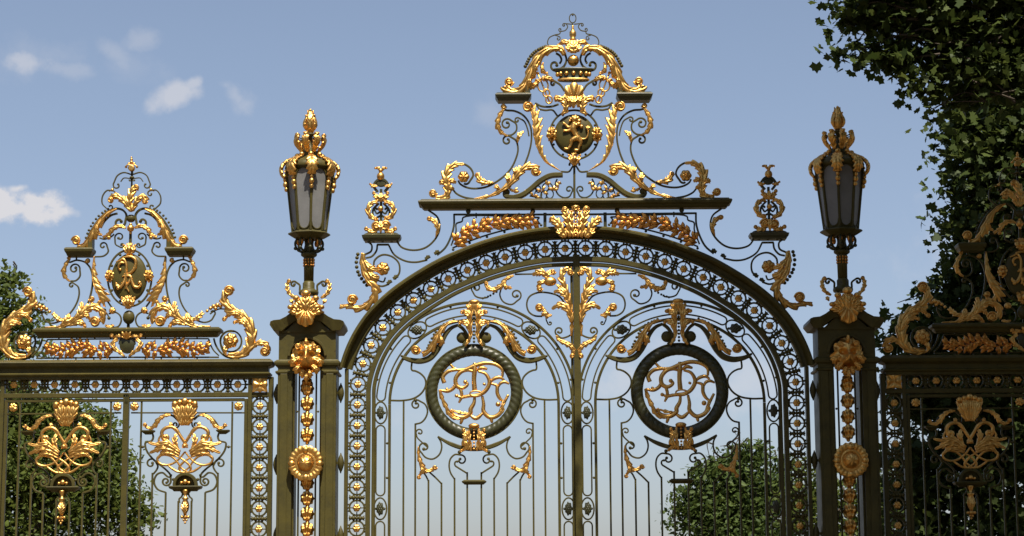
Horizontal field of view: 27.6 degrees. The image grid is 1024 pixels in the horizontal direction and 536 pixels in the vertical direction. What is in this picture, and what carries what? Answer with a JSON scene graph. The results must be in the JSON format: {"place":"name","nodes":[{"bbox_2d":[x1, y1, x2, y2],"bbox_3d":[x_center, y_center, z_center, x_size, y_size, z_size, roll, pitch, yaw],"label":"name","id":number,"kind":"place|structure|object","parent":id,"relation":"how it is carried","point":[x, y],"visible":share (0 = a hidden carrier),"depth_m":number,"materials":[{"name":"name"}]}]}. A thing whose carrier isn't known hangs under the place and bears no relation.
{"place":"outdoors","nodes":[
{"label":"outdoors","id":0,"kind":"place"},
{"bbox_2d":[0,0,1023,535],"label":"sky","id":1,"kind":"structure","parent":0,"point":[208,99],"materials":[{"name":"blue"}]},
{"label":"ground","id":2,"kind":"structure","parent":0,"visible":0},
{"bbox_2d":[0,258,167,535],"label":"lime tree","id":3,"kind":"object","parent":2,"relation":"on","point":[8,281],"visible":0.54,"depth_m":48.11,"materials":[{"name":"green plant"}]},
{"bbox_2d":[270,279,347,535],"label":"gate pillar","id":4,"kind":"structure","parent":2,"relation":"on","point":[307,331],"depth_m":32.39,"materials":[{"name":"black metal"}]},
{"bbox_2d":[0,157,274,535],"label":"railing panel","id":5,"kind":"object","parent":4,"relation":"attached to","point":[129,276],"visible":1,"depth_m":32.66,"materials":[{"name":"green paint"}]},
{"bbox_2d":[279,109,340,295],"bbox_3d":[-3.226,-1.066,33.206,0.939,3.023,0.939,-2,-9,12],"label":"lantern","id":6,"kind":"object","parent":4,"relation":"on","point":[309,181],"visible":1,"depth_m":32.98,"materials":[{"name":"green paint"}]},
{"bbox_2d":[339,13,813,535],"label":"gate arch","id":7,"kind":"structure","parent":2,"relation":"on","point":[574,135],"depth_m":33.02,"materials":[{"name":"green paint"}]},
{"bbox_2d":[371,254,582,535],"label":"gate leaf","id":8,"kind":"object","parent":7,"relation":"attached to","point":[500,360],"visible":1,"depth_m":32.68,"materials":[{"name":"green paint"}]},
{"bbox_2d":[577,262,785,535],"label":"gate leaf","id":9,"kind":"object","parent":7,"relation":"attached to","point":[707,360],"visible":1,"depth_m":32.68,"materials":[{"name":"green paint"}]},
{"bbox_2d":[656,430,804,535],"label":"oak tree","id":10,"kind":"object","parent":2,"relation":"on","point":[713,472],"visible":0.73,"depth_m":52.12,"materials":[{"name":"green plant"}]},
{"bbox_2d":[803,276,883,535],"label":"gate pillar","id":11,"kind":"structure","parent":2,"relation":"on","point":[844,339],"depth_m":32.39,"materials":[{"name":"black metal"}]},
{"bbox_2d":[808,106,869,292],"bbox_3d":[5.229,-1.113,33.206,0.970,3.023,0.970,0,-9,0],"label":"lantern","id":12,"kind":"object","parent":11,"relation":"on","point":[839,177],"visible":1,"depth_m":32.98,"materials":[{"name":"green paint"}]},
{"bbox_2d":[878,152,1023,535],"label":"railing panel","id":13,"kind":"object","parent":11,"relation":"attached to","point":[896,370],"visible":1,"depth_m":32.66,"materials":[{"name":"green paint"}]},
{"bbox_2d":[768,444,919,535],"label":"oak tree","id":14,"kind":"object","parent":2,"relation":"on","point":[814,500],"visible":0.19,"depth_m":49.14,"materials":[{"name":"green plant"}]},
{"bbox_2d":[807,0,1023,123],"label":"plane tree","id":15,"kind":"object","parent":2,"relation":"on","point":[970,50],"visible":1,"depth_m":34.89,"materials":[{"name":"green plant"}]},
{"bbox_2d":[855,54,1023,535],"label":"plane tree","id":16,"kind":"object","parent":2,"relation":"on","point":[985,149],"visible":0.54,"depth_m":37.49,"materials":[{"name":"green plant"}]}
]}

